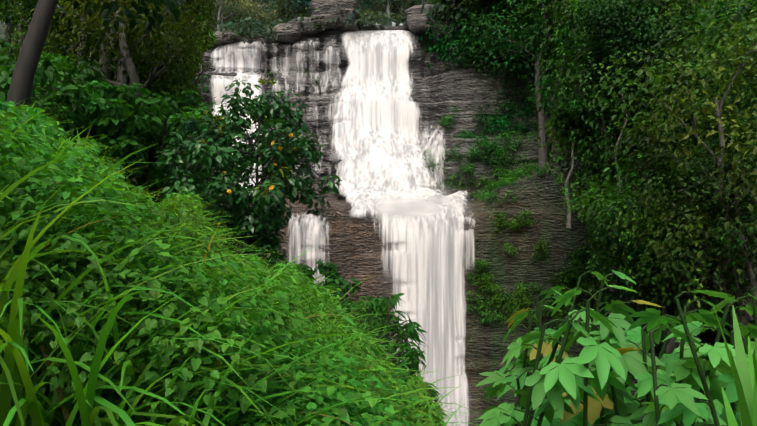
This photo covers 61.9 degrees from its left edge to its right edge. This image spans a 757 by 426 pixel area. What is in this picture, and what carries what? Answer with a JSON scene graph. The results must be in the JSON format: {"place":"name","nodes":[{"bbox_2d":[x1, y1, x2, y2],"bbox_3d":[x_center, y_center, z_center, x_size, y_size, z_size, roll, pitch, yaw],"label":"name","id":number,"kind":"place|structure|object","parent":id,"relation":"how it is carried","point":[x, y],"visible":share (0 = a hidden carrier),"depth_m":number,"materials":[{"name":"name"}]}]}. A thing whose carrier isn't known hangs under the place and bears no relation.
{"place":"outdoors","nodes":[
{"label":"outdoors","id":0,"kind":"place"},
{"bbox_2d":[243,125,493,425],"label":"water splash","id":1,"kind":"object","parent":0,"point":[425,206],"depth_m":63.76,"materials":[{"name":"white liquid"}]},
{"bbox_2d":[0,0,745,425],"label":"cliff rock","id":2,"kind":"object","parent":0,"point":[354,248],"visible":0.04,"depth_m":69.52,"materials":[{"name":"grey stone"}]},
{"bbox_2d":[193,59,210,95],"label":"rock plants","id":3,"kind":"object","parent":2,"relation":"attached to","point":[201,83],"depth_m":77.12,"materials":[{"name":"green plant"}]},
{"bbox_2d":[212,0,240,30],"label":"tree","id":4,"kind":"object","parent":2,"relation":"on","point":[221,15],"visible":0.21,"depth_m":111.85,"materials":[{"name":"green plant"}]},
{"bbox_2d":[213,31,241,45],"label":"boulder","id":5,"kind":"object","parent":2,"relation":"on","point":[221,40],"visible":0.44,"depth_m":78.15,"materials":[{"name":"grey stone"}]},
{"bbox_2d":[211,0,264,30],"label":"tree","id":6,"kind":"object","parent":2,"relation":"on","point":[222,2],"visible":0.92,"depth_m":95.13,"materials":[{"name":"green plant"}]},
{"bbox_2d":[230,1,283,35],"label":"tree","id":7,"kind":"object","parent":2,"relation":"on","point":[264,18],"visible":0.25,"depth_m":103.29,"materials":[{"name":"green plant"}]},
{"bbox_2d":[264,0,290,23],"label":"tree","id":8,"kind":"object","parent":2,"relation":"on","point":[273,5],"visible":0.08,"depth_m":101.42,"materials":[{"name":"green plant"}]},
{"bbox_2d":[273,23,300,42],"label":"boulder","id":9,"kind":"object","parent":2,"relation":"on","point":[291,33],"visible":0.81,"depth_m":77.46,"materials":[{"name":"grey stone"}]},
{"bbox_2d":[274,0,307,22],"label":"tree","id":10,"kind":"object","parent":2,"relation":"on","point":[282,12],"visible":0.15,"depth_m":97.22,"materials":[{"name":"green plant"}]},
{"bbox_2d":[275,0,311,19],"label":"tree","id":11,"kind":"object","parent":2,"relation":"on","point":[295,5],"visible":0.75,"depth_m":94.03,"materials":[{"name":"green plant"}]},
{"bbox_2d":[263,63,339,188],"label":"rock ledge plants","id":12,"kind":"object","parent":2,"relation":"on","point":[308,70],"visible":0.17,"depth_m":77.77,"materials":[{"name":"green plant"}]},
{"bbox_2d":[288,17,324,36],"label":"boulder","id":13,"kind":"object","parent":2,"relation":"on","point":[308,31],"visible":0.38,"depth_m":77.99,"materials":[{"name":"grey stone"}]},
{"bbox_2d":[309,0,358,31],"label":"boulder","id":14,"kind":"object","parent":2,"relation":"on","point":[342,12],"visible":0.6,"depth_m":77.63,"materials":[{"name":"grey stone"}]},
{"bbox_2d":[210,21,475,425],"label":"waterfall","id":15,"kind":"structure","parent":2,"relation":"on","point":[375,142],"depth_m":72.42,"materials":[{"name":"liquid"}]},
{"bbox_2d":[209,0,492,43],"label":"hill rock plants","id":16,"kind":"object","parent":2,"relation":"on","point":[370,19],"visible":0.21,"depth_m":78.42,"materials":[{"name":"green plant"}]},
{"bbox_2d":[357,0,409,24],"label":"tree","id":17,"kind":"object","parent":2,"relation":"on","point":[366,4],"visible":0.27,"depth_m":100.34,"materials":[{"name":"green plant"}]},
{"bbox_2d":[376,0,411,21],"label":"tree","id":18,"kind":"object","parent":2,"relation":"on","point":[399,3],"visible":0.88,"depth_m":96.15,"materials":[{"name":"green plant"}]},
{"bbox_2d":[404,4,439,35],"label":"boulder","id":19,"kind":"object","parent":2,"relation":"on","point":[417,20],"visible":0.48,"depth_m":77.34,"materials":[{"name":"grey stone"}]},
{"bbox_2d":[432,20,451,43],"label":"shrub","id":20,"kind":"object","parent":2,"relation":"on","point":[437,35],"visible":0.27,"depth_m":77.03,"materials":[{"name":"green plant"}]},
{"bbox_2d":[431,0,464,65],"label":"tree","id":21,"kind":"object","parent":2,"relation":"on","point":[449,2],"visible":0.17,"depth_m":76.91,"materials":[{"name":"green plant"}]},
{"bbox_2d":[415,0,547,72],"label":"rock plants","id":22,"kind":"object","parent":2,"relation":"on","point":[454,44],"visible":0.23,"depth_m":75.25,"materials":[{"name":"green plant"}]},
{"bbox_2d":[453,0,512,70],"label":"tree","id":23,"kind":"object","parent":2,"relation":"on","point":[480,5],"visible":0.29,"depth_m":74.92,"materials":[{"name":"green plant"}]},
{"bbox_2d":[424,18,566,207],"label":"rock plants","id":24,"kind":"object","parent":2,"relation":"on","point":[505,180],"depth_m":73.44,"materials":[{"name":"green plant"}]},
{"bbox_2d":[461,0,532,91],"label":"tree","id":25,"kind":"object","parent":2,"relation":"on","point":[499,81],"visible":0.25,"depth_m":75.01,"materials":[{"name":"green plant"}]},
{"bbox_2d":[459,0,588,154],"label":"tree","id":26,"kind":"object","parent":2,"relation":"on","point":[538,21],"visible":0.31,"depth_m":71.13,"materials":[{"name":"green plant"}]},
{"bbox_2d":[459,0,597,171],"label":"tree","id":27,"kind":"object","parent":2,"relation":"on","point":[542,154],"visible":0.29,"depth_m":70.18,"materials":[{"name":"green plant"}]},
{"bbox_2d":[466,206,610,328],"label":"rock plants","id":28,"kind":"object","parent":2,"relation":"on","point":[516,226],"visible":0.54,"depth_m":68.22,"materials":[{"name":"green plant"}]},
{"bbox_2d":[497,0,597,165],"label":"tree","id":29,"kind":"object","parent":2,"relation":"on","point":[562,72],"visible":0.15,"depth_m":69.86,"materials":[{"name":"green plant"}]},
{"bbox_2d":[526,2,584,94],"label":"tree","id":30,"kind":"object","parent":2,"relation":"on","point":[544,27],"visible":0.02,"depth_m":72.89,"materials":[{"name":"green plant"}]},
{"bbox_2d":[524,0,588,51],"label":"tree","id":31,"kind":"object","parent":2,"relation":"on","point":[535,37],"visible":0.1,"depth_m":67.70,"materials":[{"name":"green plant"}]},
{"bbox_2d":[533,0,586,155],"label":"tree","id":32,"kind":"object","parent":2,"relation":"on","point":[553,46],"visible":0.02,"depth_m":69.34,"materials":[{"name":"green plant"}]},
{"bbox_2d":[527,1,612,167],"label":"tree","id":33,"kind":"object","parent":2,"relation":"on","point":[549,102],"visible":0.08,"depth_m":66.16,"materials":[{"name":"green plant"}]},
{"bbox_2d":[548,33,635,134],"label":"tree","id":34,"kind":"object","parent":2,"relation":"on","point":[577,71],"depth_m":62.82,"materials":[{"name":"green plant"}]},
{"bbox_2d":[533,46,667,299],"bbox_3d":[22.952,-2.665,57.489,15.830,27.404,13.962,0,-2,-1],"label":"tree","id":35,"kind":"object","parent":2,"relation":"on","point":[560,139],"visible":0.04,"depth_m":58.58,"materials":[{"name":"green plant"}]},
{"bbox_2d":[558,72,646,193],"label":"tree","id":36,"kind":"object","parent":2,"relation":"on","point":[597,109],"visible":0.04,"depth_m":59.91,"materials":[{"name":"green plant"}]},
{"bbox_2d":[515,0,693,156],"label":"tree","id":37,"kind":"object","parent":2,"relation":"on","point":[544,30],"visible":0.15,"depth_m":62.00,"materials":[{"name":"green plant"}]},
{"bbox_2d":[565,112,666,299],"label":"tree","id":38,"kind":"object","parent":2,"relation":"on","point":[580,145],"visible":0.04,"depth_m":55.66,"materials":[{"name":"green plant"}]},
{"bbox_2d":[518,2,720,329],"bbox_3d":[22.229,-2.505,56.339,20.271,31.042,17.274,0,-2,-1],"label":"tree","id":39,"kind":"object","parent":2,"relation":"on","point":[579,94],"visible":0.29,"depth_m":54.22,"materials":[{"name":"green plant"}]},
{"bbox_2d":[574,155,669,328],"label":"tree","id":40,"kind":"object","parent":2,"relation":"on","point":[575,199],"visible":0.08,"depth_m":56.14,"materials":[{"name":"green plant"}]},
{"bbox_2d":[563,143,715,400],"bbox_3d":[22.372,5.280,52.346,12.485,22.417,12.874,-2,-3,44],"label":"tree","id":41,"kind":"object","parent":2,"relation":"on","point":[591,287],"visible":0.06,"depth_m":52.07,"materials":[{"name":"green plant"}]},
{"bbox_2d":[578,155,711,418],"bbox_3d":[22.249,6.601,50.967,11.720,23.480,17.806,-1,-2,35],"label":"tree","id":42,"kind":"object","parent":2,"relation":"on","point":[627,214],"visible":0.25,"depth_m":49.75,"materials":[{"name":"green plant"}]},
{"bbox_2d":[544,0,747,301],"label":"tree","id":43,"kind":"object","parent":2,"relation":"on","point":[599,131],"visible":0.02,"depth_m":53.95,"materials":[{"name":"green plant"}]},
{"bbox_2d":[574,0,718,142],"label":"tree","id":44,"kind":"object","parent":2,"relation":"on","point":[665,28],"visible":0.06,"depth_m":52.75,"materials":[{"name":"green plant"}]},
{"bbox_2d":[560,165,752,421],"bbox_3d":[21.169,7.596,44.822,13.632,22.517,14.827,1,-2,-31],"label":"tree","id":45,"kind":"object","parent":2,"relation":"on","point":[639,269],"visible":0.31,"depth_m":44.41,"materials":[{"name":"green plant"}]},
{"bbox_2d":[583,0,739,321],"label":"tree","id":46,"kind":"object","parent":2,"relation":"on","point":[642,38],"visible":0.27,"depth_m":50.55,"materials":[{"name":"green plant"}]},
{"bbox_2d":[575,147,754,400],"bbox_3d":[32.699,-6.756,74.726,24.317,54.060,63.691,-1,-2,31],"label":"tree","id":47,"kind":"object","parent":2,"relation":"on","point":[656,347],"visible":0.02,"depth_m":51.97,"materials":[{"name":"green plant"}]},
{"bbox_2d":[579,102,756,425],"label":"tree","id":48,"kind":"object","parent":2,"relation":"on","point":[671,346],"visible":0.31,"depth_m":43.76,"materials":[{"name":"green plant"}]},
{"bbox_2d":[585,0,754,252],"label":"tree","id":49,"kind":"object","parent":2,"relation":"on","point":[679,8],"visible":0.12,"depth_m":51.92,"materials":[{"name":"green plant"}]},
{"bbox_2d":[588,0,756,396],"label":"tree","id":50,"kind":"object","parent":2,"relation":"on","point":[720,122],"visible":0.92,"depth_m":37.95,"materials":[{"name":"green plant"}]},
{"bbox_2d":[605,0,754,312],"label":"tree","id":51,"kind":"object","parent":2,"relation":"on","point":[644,78],"visible":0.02,"depth_m":50.41,"materials":[{"name":"green plant"}]},
{"bbox_2d":[626,22,756,315],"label":"tree","id":52,"kind":"object","parent":2,"relation":"on","point":[669,270],"visible":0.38,"depth_m":38.68,"materials":[{"name":"green plant"}]},
{"bbox_2d":[632,140,756,341],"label":"tree","id":53,"kind":"object","parent":2,"relation":"on","point":[741,238],"visible":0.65,"depth_m":37.13,"materials":[{"name":"green plant"}]},
{"bbox_2d":[642,82,756,330],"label":"tree","id":54,"kind":"object","parent":2,"relation":"on","point":[706,128],"visible":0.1,"depth_m":43.80,"materials":[{"name":"green plant"}]},
{"bbox_2d":[643,2,756,319],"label":"tree","id":55,"kind":"object","parent":2,"relation":"on","point":[674,53],"visible":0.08,"depth_m":46.45,"materials":[{"name":"green plant"}]},
{"bbox_2d":[647,73,756,260],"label":"tree","id":56,"kind":"object","parent":2,"relation":"on","point":[686,142],"visible":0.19,"depth_m":41.12,"materials":[{"name":"green plant"}]},
{"bbox_2d":[649,0,756,239],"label":"tree","id":57,"kind":"object","parent":2,"relation":"on","point":[703,19],"depth_m":52.11,"materials":[{"name":"green plant"}]},
{"bbox_2d":[654,0,756,326],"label":"tree","id":58,"kind":"object","parent":2,"relation":"on","point":[705,26],"visible":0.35,"depth_m":43.02,"materials":[{"name":"green plant"}]},
{"bbox_2d":[659,21,756,167],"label":"tree","id":59,"kind":"object","parent":2,"relation":"on","point":[714,68],"visible":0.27,"depth_m":41.47,"materials":[{"name":"green plant"}]},
{"bbox_2d":[668,93,754,338],"bbox_3d":[25.046,-0.127,46.435,8.454,21.890,14.571,-1,-2,23],"label":"tree","id":60,"kind":"object","parent":2,"relation":"on","point":[732,193],"depth_m":45.18,"materials":[{"name":"green plant"}]},
{"bbox_2d":[690,14,756,267],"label":"tree","id":61,"kind":"object","parent":2,"relation":"on","point":[742,139],"visible":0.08,"depth_m":41.61,"materials":[{"name":"green plant"}]},
{"bbox_2d":[707,0,756,100],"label":"tree","id":62,"kind":"object","parent":2,"relation":"on","point":[724,11],"visible":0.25,"depth_m":43.63,"materials":[{"name":"green plant"}]},
{"bbox_3d":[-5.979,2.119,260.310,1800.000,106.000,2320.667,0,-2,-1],"label":"terrain","id":63,"kind":"structure","parent":0,"visible":0},
{"bbox_2d":[0,39,20,71],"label":"bank shrub","id":64,"kind":"object","parent":63,"relation":"on","point":[6,48],"visible":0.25,"depth_m":20.67,"materials":[{"name":"green plant"}]},
{"bbox_2d":[0,0,28,51],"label":"tree","id":65,"kind":"object","parent":63,"relation":"on","point":[9,26],"visible":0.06,"depth_m":29.99,"materials":[{"name":"green plant"}]},
{"bbox_2d":[0,0,36,46],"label":"tree","id":66,"kind":"object","parent":63,"relation":"on","point":[21,10],"visible":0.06,"depth_m":23.86,"materials":[{"name":"green plant"}]},
{"bbox_2d":[13,0,30,44],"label":"tree","id":67,"kind":"object","parent":63,"relation":"on","point":[19,26],"visible":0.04,"depth_m":25.18,"materials":[{"name":"green plant"}]},
{"bbox_2d":[31,92,51,112],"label":"bank shrub","id":68,"kind":"object","parent":63,"relation":"on","point":[38,104],"depth_m":12.21,"materials":[{"name":"green plant"}]},
{"bbox_2d":[0,51,96,142],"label":"bank shrub","id":69,"kind":"object","parent":63,"relation":"on","point":[72,108],"visible":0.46,"depth_m":10.29,"materials":[{"name":"green plant"}]},
{"bbox_2d":[37,53,83,96],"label":"bank shrub","id":70,"kind":"object","parent":63,"relation":"on","point":[59,58],"visible":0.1,"depth_m":16.33,"materials":[{"name":"green plant"}]},
{"bbox_2d":[0,0,158,71],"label":"tree","id":71,"kind":"object","parent":63,"relation":"on","point":[9,14],"visible":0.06,"depth_m":20.41,"materials":[{"name":"green plant"}]},
{"bbox_2d":[4,0,171,62],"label":"tree","id":72,"kind":"object","parent":63,"relation":"on","point":[63,12],"visible":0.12,"depth_m":17.98,"materials":[{"name":"green plant"}]},
{"bbox_2d":[37,54,141,95],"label":"bank shrub","id":73,"kind":"object","parent":63,"relation":"on","point":[86,76],"visible":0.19,"depth_m":15.93,"materials":[{"name":"green plant"}]},
{"bbox_2d":[7,0,201,106],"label":"leaning tree","id":74,"kind":"object","parent":63,"relation":"on","point":[22,80],"visible":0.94,"depth_m":7.88,"materials":[{"name":"green plant"}]},
{"bbox_2d":[8,18,200,113],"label":"tree","id":75,"kind":"object","parent":63,"relation":"on","point":[50,47],"depth_m":22.67,"materials":[{"name":"green plant"}]},
{"bbox_2d":[50,80,162,174],"bbox_3d":[-4.747,-1.286,11.136,1.933,2.124,1.916,0,-2,-1],"label":"bank shrub","id":76,"kind":"object","parent":63,"relation":"on","point":[114,114],"visible":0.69,"depth_m":10.70,"materials":[{"name":"green plant"}]},
{"bbox_2d":[0,0,214,181],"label":"tree","id":77,"kind":"object","parent":63,"relation":"on","point":[121,77],"visible":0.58,"depth_m":15.83,"materials":[{"name":"green plant"}]},
{"bbox_2d":[102,157,125,178],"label":"shrub on bank","id":78,"kind":"object","parent":63,"relation":"on","point":[120,166],"visible":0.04,"depth_m":7.07,"materials":[{"name":"green plant"}]},
{"bbox_2d":[30,0,214,174],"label":"tree","id":79,"kind":"object","parent":63,"relation":"on","point":[121,32],"visible":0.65,"depth_m":14.57,"materials":[{"name":"green plant"}]},
{"bbox_2d":[29,4,215,78],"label":"tree","id":80,"kind":"object","parent":63,"relation":"on","point":[178,36],"depth_m":23.01,"materials":[{"name":"green plant"}]},
{"bbox_2d":[46,7,202,97],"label":"tree","id":81,"kind":"object","parent":63,"relation":"on","point":[99,47],"visible":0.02,"depth_m":21.71,"materials":[{"name":"green plant"}]},
{"bbox_2d":[56,0,215,114],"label":"tree","id":82,"kind":"object","parent":63,"relation":"on","point":[177,86],"visible":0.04,"depth_m":20.24,"materials":[{"name":"green plant"}]},
{"bbox_2d":[73,2,204,81],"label":"tree","id":83,"kind":"object","parent":63,"relation":"on","point":[115,75],"visible":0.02,"depth_m":19.83,"materials":[{"name":"green plant"}]},
{"bbox_2d":[88,82,200,194],"bbox_3d":[-4.518,-1.150,12.038,2.459,2.500,2.123,-1,-2,33],"label":"bank shrub","id":84,"kind":"object","parent":63,"relation":"on","point":[160,107],"visible":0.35,"depth_m":11.69,"materials":[{"name":"green plant"}]},
{"bbox_2d":[95,0,213,83],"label":"tree","id":85,"kind":"object","parent":63,"relation":"on","point":[105,66],"visible":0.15,"depth_m":17.60,"materials":[{"name":"green plant"}]},
{"bbox_2d":[113,113,195,203],"bbox_3d":[-4.650,-0.998,12.851,1.937,2.448,1.795,1,-2,-26],"label":"bank shrub","id":86,"kind":"object","parent":63,"relation":"on","point":[151,150],"visible":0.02,"depth_m":12.56,"materials":[{"name":"green plant"}]},
{"bbox_2d":[152,176,215,216],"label":"bank shrub","id":87,"kind":"object","parent":63,"relation":"on","point":[162,187],"visible":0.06,"depth_m":13.50,"materials":[{"name":"green plant"}]},
{"bbox_2d":[30,100,340,354],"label":"tall grass","id":88,"kind":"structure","parent":63,"relation":"on","point":[217,229],"depth_m":4.72,"materials":[{"name":"green plant"}]},
{"bbox_2d":[135,106,260,189],"bbox_3d":[-4.375,-0.584,14.375,2.928,3.718,3.287,0,-2,10],"label":"bank shrub","id":89,"kind":"object","parent":63,"relation":"on","point":[197,114],"depth_m":14.30,"materials":[{"name":"green plant"}]},
{"bbox_2d":[194,0,214,84],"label":"tree","id":90,"kind":"object","parent":63,"relation":"on","point":[201,70],"depth_m":38.88,"materials":[{"name":"green plant"}]},
{"bbox_2d":[172,88,245,156],"bbox_3d":[-5.420,-0.709,16.524,3.477,5.017,3.941,-1,-2,22],"label":"bank shrub","id":91,"kind":"object","parent":63,"relation":"on","point":[190,100],"visible":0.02,"depth_m":16.32,"materials":[{"name":"green plant"}]},
{"bbox_2d":[0,106,430,425],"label":"creeper","id":92,"kind":"object","parent":63,"relation":"on","point":[16,170],"visible":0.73,"depth_m":2.59,"materials":[{"name":"green plant"}]},
{"bbox_2d":[0,98,440,424],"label":"bush","id":93,"kind":"object","parent":63,"relation":"on","point":[171,207],"visible":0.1,"depth_m":4.82,"materials":[{"name":"green plant"}]},
{"bbox_2d":[0,102,448,425],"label":"herb","id":94,"kind":"object","parent":63,"relation":"on","point":[319,330],"visible":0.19,"depth_m":4.59,"materials":[{"name":"green plant"}]},
{"bbox_2d":[24,105,439,421],"bbox_3d":[-3.841,1.450,10.766,11.176,8.535,9.551,0,-2,-1],"label":"bush","id":95,"kind":"object","parent":63,"relation":"on","point":[310,279],"depth_m":7.38,"materials":[{"name":"green plant"}]},
{"bbox_2d":[0,98,477,425],"bbox_3d":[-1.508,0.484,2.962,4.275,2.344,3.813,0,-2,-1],"label":"grass","id":96,"kind":"structure","parent":63,"relation":"on","point":[19,391],"depth_m":2.24,"materials":[{"name":"green plant"}]},
{"bbox_2d":[208,213,286,270],"bbox_3d":[-2.429,0.709,10.012,1.981,1.439,2.158,0,-2,-1],"label":"dark shrub","id":97,"kind":"object","parent":63,"relation":"on","point":[266,246],"visible":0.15,"depth_m":9.66,"materials":[{"name":"green plant"}]},
{"bbox_2d":[155,77,341,261],"bbox_3d":[-2.190,-0.391,10.441,2.948,3.772,3.122,1,-2,-36],"label":"orange tree with fruit","id":98,"kind":"object","parent":63,"relation":"on","point":[203,154],"visible":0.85,"depth_m":10.04,"materials":[{"name":"green plant"}]},
{"bbox_2d":[159,204,447,425],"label":"fine herb","id":99,"kind":"object","parent":63,"relation":"on","point":[348,340],"visible":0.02,"depth_m":6.34,"materials":[{"name":"green plant"}]},
{"bbox_2d":[285,259,360,313],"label":"shrub","id":100,"kind":"object","parent":63,"relation":"on","point":[331,280],"visible":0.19,"depth_m":9.30,"materials":[{"name":"green plant"}]},
{"bbox_2d":[349,296,409,369],"bbox_3d":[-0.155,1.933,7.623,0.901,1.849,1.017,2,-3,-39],"label":"shrub on bank","id":101,"kind":"object","parent":63,"relation":"on","point":[380,326],"visible":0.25,"depth_m":7.54,"materials":[{"name":"green plant"}]},
{"bbox_2d":[341,292,427,379],"bbox_3d":[0.024,1.974,7.776,1.288,2.022,1.239,1,-2,-23],"label":"shrub","id":102,"kind":"object","parent":63,"relation":"on","point":[408,355],"visible":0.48,"depth_m":7.70,"materials":[{"name":"green plant"}]},
{"bbox_2d":[383,363,444,420],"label":"shrub","id":103,"kind":"object","parent":63,"relation":"on","point":[433,395],"visible":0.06,"depth_m":6.78,"materials":[{"name":"green plant"}]},
{"bbox_2d":[551,98,595,227],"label":"tall tree","id":104,"kind":"object","parent":63,"relation":"on","point":[566,113],"visible":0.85,"depth_m":55.04,"materials":[{"name":"green plant"}]},
{"bbox_2d":[553,0,665,291],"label":"tall tree","id":105,"kind":"object","parent":63,"relation":"on","point":[602,28],"visible":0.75,"depth_m":52.54,"materials":[{"name":"green plant"}]},
{"bbox_2d":[475,270,756,425],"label":"palmate plant","id":106,"kind":"object","parent":63,"relation":"on","point":[570,391],"visible":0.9,"depth_m":2.45,"materials":[{"name":"green plant"}]},
{"bbox_2d":[647,66,711,320],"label":"tall tree","id":107,"kind":"object","parent":63,"relation":"on","point":[680,127],"visible":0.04,"depth_m":48.37,"materials":[{"name":"green plant"}]},
{"bbox_2d":[712,303,756,425],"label":"edge grass","id":108,"kind":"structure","parent":63,"relation":"on","point":[745,378],"depth_m":1.66,"materials":[{"name":"green plant"}]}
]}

